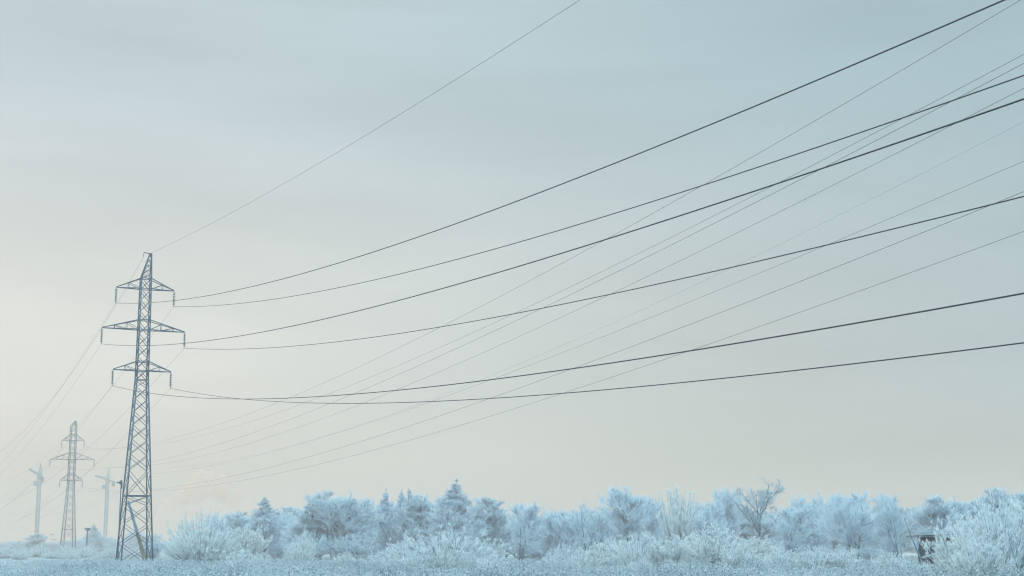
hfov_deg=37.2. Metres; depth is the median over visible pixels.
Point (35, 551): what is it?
frosted bush
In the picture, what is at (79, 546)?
frosted tree
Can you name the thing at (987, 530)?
frosted bush
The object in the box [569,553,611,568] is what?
frosted bush
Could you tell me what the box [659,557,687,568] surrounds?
frosted bush
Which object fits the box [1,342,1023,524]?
power line
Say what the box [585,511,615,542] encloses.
frosted tree
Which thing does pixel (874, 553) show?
frosted bush
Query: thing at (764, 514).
frosted tree
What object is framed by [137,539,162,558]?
frosted bush
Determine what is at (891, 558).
frosted bush
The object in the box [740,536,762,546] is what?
frosted bush
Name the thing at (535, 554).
frosted bush
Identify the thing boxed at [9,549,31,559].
frosted bush
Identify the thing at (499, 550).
frosted bush
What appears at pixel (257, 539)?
frosted bush
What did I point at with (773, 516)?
frosted tree
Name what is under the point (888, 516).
bare tree
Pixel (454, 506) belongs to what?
frosted tree
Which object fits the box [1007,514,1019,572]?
bare sapling
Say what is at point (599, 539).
frosted bush
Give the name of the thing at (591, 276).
power line
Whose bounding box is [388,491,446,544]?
frosted tree
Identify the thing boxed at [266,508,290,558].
frosted tree
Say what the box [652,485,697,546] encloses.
frosted bush
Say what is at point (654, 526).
frosted tree
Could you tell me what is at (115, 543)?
frosted tree
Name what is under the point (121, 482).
wooden utility pole
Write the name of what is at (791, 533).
frosted tree
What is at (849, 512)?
frosted tree
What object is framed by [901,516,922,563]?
bare sapling
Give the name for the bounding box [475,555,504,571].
frosted bush
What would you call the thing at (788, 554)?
frosted bush
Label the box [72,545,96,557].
frosted bush
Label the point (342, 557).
frosted bush
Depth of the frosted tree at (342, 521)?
245.47 m
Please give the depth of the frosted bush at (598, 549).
139.60 m
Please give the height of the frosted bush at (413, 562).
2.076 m
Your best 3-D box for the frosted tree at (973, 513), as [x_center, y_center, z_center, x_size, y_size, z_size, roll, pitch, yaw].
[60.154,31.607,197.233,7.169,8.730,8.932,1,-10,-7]
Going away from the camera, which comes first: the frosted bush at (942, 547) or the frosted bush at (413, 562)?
the frosted bush at (942, 547)
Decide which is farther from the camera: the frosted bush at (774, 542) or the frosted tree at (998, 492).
the frosted bush at (774, 542)
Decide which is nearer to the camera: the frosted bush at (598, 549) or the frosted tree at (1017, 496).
the frosted bush at (598, 549)
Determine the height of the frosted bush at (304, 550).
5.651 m
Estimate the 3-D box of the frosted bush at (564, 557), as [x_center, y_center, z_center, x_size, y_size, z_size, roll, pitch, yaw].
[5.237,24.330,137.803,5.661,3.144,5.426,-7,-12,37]
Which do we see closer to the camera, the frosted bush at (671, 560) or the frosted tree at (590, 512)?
the frosted bush at (671, 560)
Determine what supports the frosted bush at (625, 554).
on the ground
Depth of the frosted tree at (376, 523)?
254.02 m
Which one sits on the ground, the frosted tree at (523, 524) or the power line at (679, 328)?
the frosted tree at (523, 524)
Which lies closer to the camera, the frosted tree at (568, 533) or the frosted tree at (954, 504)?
the frosted tree at (954, 504)
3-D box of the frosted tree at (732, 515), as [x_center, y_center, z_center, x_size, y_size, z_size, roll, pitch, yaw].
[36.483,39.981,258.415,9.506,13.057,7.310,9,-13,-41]
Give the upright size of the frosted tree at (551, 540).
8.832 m
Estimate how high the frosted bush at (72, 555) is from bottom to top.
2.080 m
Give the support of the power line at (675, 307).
hanging from the lattice pylon at (147, 359)
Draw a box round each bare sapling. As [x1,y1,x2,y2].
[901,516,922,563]
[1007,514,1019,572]
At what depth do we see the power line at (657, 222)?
63.96 m
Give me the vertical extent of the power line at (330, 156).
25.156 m
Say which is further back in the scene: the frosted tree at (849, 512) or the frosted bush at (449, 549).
the frosted tree at (849, 512)
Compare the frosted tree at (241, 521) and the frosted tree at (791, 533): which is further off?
the frosted tree at (241, 521)
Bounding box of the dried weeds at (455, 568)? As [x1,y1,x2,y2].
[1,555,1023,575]
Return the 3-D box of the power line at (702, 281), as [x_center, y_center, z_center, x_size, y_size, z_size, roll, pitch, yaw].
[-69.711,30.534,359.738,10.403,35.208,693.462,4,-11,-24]
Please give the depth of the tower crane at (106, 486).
851.92 m
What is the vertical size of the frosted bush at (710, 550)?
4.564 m
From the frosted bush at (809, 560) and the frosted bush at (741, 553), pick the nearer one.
the frosted bush at (809, 560)
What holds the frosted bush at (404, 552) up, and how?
on the ground
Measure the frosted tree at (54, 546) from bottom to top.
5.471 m
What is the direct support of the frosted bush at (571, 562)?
on the ground
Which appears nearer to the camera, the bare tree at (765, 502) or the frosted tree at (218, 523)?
the bare tree at (765, 502)
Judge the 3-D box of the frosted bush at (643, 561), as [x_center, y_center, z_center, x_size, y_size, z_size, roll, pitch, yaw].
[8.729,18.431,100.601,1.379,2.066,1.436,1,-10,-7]
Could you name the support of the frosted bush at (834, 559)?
on the ground
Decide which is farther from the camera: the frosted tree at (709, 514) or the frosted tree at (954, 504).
the frosted tree at (709, 514)
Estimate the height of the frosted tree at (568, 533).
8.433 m
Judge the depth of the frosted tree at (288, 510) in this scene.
311.20 m
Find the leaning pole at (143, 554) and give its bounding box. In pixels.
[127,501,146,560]
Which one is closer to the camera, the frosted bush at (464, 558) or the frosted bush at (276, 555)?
the frosted bush at (464, 558)
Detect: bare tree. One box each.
[568,499,613,557]
[729,477,785,544]
[877,506,907,559]
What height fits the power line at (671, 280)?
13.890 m
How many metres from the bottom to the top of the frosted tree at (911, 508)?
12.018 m
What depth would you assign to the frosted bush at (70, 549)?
440.98 m
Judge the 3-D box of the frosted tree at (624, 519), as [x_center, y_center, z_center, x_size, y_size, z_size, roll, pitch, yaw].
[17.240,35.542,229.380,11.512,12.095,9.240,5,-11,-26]
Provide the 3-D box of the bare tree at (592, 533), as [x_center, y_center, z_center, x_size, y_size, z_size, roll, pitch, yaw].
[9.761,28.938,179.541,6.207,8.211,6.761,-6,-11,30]
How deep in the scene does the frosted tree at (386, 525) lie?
258.09 m
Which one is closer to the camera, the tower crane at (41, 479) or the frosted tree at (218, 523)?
the frosted tree at (218, 523)
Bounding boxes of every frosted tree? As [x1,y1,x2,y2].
[2,541,23,549]
[18,533,48,550]
[38,542,62,551]
[73,537,84,549]
[78,524,110,550]
[82,537,116,551]
[108,539,136,549]
[121,531,144,550]
[129,533,162,550]
[204,512,231,539]
[219,510,261,548]
[238,497,290,558]
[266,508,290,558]
[269,496,331,550]
[270,506,304,524]
[281,512,297,533]
[303,488,383,555]
[310,516,333,559]
[352,500,388,558]
[373,489,400,550]
[388,489,428,544]
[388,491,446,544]
[391,489,404,537]
[419,479,499,551]
[470,495,515,549]
[501,501,550,560]
[531,508,564,555]
[548,508,589,544]
[551,511,588,554]
[575,506,600,516]
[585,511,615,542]
[596,484,659,544]
[597,513,656,542]
[631,494,669,553]
[682,498,733,543]
[698,510,749,536]
[705,487,750,549]
[737,509,771,542]
[739,515,771,538]
[740,514,782,541]
[759,508,778,521]
[761,508,801,543]
[769,505,819,555]
[786,491,838,553]
[809,489,884,558]
[823,514,845,551]
[835,510,884,557]
[871,492,908,557]
[871,506,920,552]
[903,505,922,552]
[905,495,967,550]
[924,495,973,532]
[962,498,989,528]
[973,484,1023,525]
[1006,492,1023,509]
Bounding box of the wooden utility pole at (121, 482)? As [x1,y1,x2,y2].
[117,480,122,558]
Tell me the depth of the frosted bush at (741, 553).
100.64 m
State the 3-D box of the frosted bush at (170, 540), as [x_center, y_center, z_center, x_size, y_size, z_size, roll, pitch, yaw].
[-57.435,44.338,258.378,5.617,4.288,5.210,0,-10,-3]
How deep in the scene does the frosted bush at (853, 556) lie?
120.58 m
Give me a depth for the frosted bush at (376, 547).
281.32 m
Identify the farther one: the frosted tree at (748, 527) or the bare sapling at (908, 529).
the frosted tree at (748, 527)
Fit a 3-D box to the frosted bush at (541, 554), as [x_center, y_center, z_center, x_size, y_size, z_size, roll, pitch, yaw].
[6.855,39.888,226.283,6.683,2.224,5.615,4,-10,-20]
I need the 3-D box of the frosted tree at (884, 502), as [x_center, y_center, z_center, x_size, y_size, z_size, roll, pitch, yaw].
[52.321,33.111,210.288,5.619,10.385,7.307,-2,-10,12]
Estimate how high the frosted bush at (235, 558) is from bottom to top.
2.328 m
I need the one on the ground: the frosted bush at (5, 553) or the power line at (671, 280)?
the frosted bush at (5, 553)
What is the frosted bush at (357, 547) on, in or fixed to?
on the ground
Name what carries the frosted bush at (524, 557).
on the ground
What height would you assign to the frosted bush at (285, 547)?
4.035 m
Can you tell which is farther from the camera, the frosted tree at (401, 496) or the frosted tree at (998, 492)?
the frosted tree at (401, 496)
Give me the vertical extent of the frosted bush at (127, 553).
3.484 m
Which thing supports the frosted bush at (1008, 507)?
on the ground
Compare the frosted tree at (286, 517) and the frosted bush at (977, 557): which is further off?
the frosted tree at (286, 517)
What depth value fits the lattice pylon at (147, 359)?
205.31 m
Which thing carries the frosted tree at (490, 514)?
on the ground
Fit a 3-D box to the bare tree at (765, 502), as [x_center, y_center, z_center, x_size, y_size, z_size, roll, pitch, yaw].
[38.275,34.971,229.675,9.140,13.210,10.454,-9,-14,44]
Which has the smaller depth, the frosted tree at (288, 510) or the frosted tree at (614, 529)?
the frosted tree at (614, 529)
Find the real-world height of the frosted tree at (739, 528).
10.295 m
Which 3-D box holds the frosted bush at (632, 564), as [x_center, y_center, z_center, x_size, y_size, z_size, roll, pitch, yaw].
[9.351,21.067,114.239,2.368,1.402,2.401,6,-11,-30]
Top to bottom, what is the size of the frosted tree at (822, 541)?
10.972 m
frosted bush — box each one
[0,545,22,558]
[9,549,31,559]
[27,541,53,556]
[37,550,78,558]
[55,542,76,554]
[59,550,81,558]
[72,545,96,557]
[86,542,99,554]
[98,545,124,558]
[119,547,135,556]
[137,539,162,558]
[155,508,253,562]
[158,538,174,556]
[216,524,272,557]
[221,548,255,569]
[245,553,271,563]
[266,546,284,559]
[278,537,300,558]
[282,527,317,561]
[291,529,338,561]
[326,531,378,559]
[328,539,350,558]
[328,552,364,566]
[363,521,525,569]
[366,542,385,557]
[368,551,390,565]
[377,536,444,569]
[398,551,428,571]
[422,533,435,548]
[458,551,482,569]
[462,539,510,565]
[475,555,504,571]
[504,533,538,559]
[515,541,549,560]
[537,540,593,565]
[537,550,570,559]
[565,557,580,572]
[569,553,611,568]
[578,537,632,566]
[580,532,621,554]
[595,526,675,569]
[619,559,650,570]
[636,551,652,570]
[645,532,701,565]
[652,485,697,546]
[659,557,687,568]
[672,521,741,566]
[680,556,700,565]
[719,542,758,568]
[733,535,785,557]
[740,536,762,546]
[745,551,769,564]
[756,547,819,570]
[760,546,793,572]
[762,534,785,552]
[790,545,831,574]
[798,542,832,551]
[811,549,864,570]
[829,546,857,563]
[859,546,884,559]
[870,550,904,568]
[917,515,992,574]
[938,533,1020,575]
[947,496,1023,574]
[990,489,1023,570]
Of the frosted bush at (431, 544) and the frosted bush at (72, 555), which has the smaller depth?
the frosted bush at (431, 544)
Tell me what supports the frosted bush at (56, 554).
on the ground
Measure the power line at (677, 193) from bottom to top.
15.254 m
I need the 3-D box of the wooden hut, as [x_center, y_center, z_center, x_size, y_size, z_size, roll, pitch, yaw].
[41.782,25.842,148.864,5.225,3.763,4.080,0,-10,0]
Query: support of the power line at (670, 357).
hanging from the lattice pylon at (70, 459)
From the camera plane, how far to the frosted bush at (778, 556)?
93.46 m
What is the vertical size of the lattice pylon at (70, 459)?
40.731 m
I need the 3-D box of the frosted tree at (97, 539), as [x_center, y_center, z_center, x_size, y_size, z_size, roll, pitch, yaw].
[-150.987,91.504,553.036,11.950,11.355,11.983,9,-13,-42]
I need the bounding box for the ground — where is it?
[1,550,917,575]
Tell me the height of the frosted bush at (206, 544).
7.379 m
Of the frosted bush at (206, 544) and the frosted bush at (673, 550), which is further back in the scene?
the frosted bush at (206, 544)
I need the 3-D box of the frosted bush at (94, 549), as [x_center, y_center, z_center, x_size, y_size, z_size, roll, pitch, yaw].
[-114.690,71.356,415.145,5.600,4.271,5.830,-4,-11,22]
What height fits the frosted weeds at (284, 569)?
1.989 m
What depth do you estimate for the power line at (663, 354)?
64.34 m
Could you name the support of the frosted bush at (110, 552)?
on the ground
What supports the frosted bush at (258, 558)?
on the ground
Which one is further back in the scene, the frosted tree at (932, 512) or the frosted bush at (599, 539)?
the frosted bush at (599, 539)
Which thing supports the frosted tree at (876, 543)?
on the ground
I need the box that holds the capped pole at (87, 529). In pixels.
[84,528,90,547]
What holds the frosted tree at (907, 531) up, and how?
on the ground
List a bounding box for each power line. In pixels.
[0,88,1023,515]
[1,0,1004,462]
[1,54,1023,502]
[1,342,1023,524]
[2,0,1019,497]
[6,0,578,446]
[6,292,1023,505]
[7,63,1023,504]
[7,192,1021,525]
[9,75,1023,479]
[9,196,1023,499]
[11,161,1023,515]
[19,98,1023,454]
[22,231,1023,526]
[36,125,1016,512]
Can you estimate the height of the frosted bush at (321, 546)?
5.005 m
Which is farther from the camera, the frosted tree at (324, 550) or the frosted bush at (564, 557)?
the frosted tree at (324, 550)
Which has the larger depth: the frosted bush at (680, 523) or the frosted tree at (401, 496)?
the frosted tree at (401, 496)
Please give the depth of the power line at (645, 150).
68.09 m
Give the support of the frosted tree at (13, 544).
on the ground
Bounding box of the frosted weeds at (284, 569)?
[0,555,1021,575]
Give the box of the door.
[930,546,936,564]
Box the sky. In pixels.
[0,0,1023,548]
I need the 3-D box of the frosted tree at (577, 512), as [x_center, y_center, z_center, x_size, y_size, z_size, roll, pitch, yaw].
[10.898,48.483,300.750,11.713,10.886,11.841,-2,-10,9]
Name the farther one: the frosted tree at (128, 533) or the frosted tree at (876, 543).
the frosted tree at (128, 533)
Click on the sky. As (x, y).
(129, 128)
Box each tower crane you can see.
[28,463,43,533]
[94,469,114,536]
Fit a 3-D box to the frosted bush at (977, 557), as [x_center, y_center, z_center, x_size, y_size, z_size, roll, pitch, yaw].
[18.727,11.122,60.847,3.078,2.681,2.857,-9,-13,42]
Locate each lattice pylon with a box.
[49,420,94,550]
[100,252,185,561]
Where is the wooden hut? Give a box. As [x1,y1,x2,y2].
[906,533,950,564]
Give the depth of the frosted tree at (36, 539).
621.04 m
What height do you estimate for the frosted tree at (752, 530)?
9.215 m
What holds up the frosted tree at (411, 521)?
on the ground
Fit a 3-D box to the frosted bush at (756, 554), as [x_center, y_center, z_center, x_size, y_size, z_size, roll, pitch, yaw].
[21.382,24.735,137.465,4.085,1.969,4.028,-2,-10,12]
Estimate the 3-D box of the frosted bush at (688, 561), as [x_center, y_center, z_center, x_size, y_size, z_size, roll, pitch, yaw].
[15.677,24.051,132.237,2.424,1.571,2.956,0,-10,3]
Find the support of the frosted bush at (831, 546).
on the ground
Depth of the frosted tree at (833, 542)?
296.93 m
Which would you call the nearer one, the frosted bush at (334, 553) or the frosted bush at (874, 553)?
the frosted bush at (874, 553)
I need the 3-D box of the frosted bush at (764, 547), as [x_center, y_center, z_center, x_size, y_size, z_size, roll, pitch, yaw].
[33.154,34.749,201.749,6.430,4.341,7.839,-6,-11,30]
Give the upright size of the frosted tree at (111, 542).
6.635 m
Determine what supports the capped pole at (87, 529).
on the ground
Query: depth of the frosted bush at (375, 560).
135.49 m
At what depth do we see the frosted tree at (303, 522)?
247.14 m
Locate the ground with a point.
(914, 554)
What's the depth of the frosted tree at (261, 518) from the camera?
257.92 m
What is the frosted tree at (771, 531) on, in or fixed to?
on the ground
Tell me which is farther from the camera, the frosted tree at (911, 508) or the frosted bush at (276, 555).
the frosted tree at (911, 508)

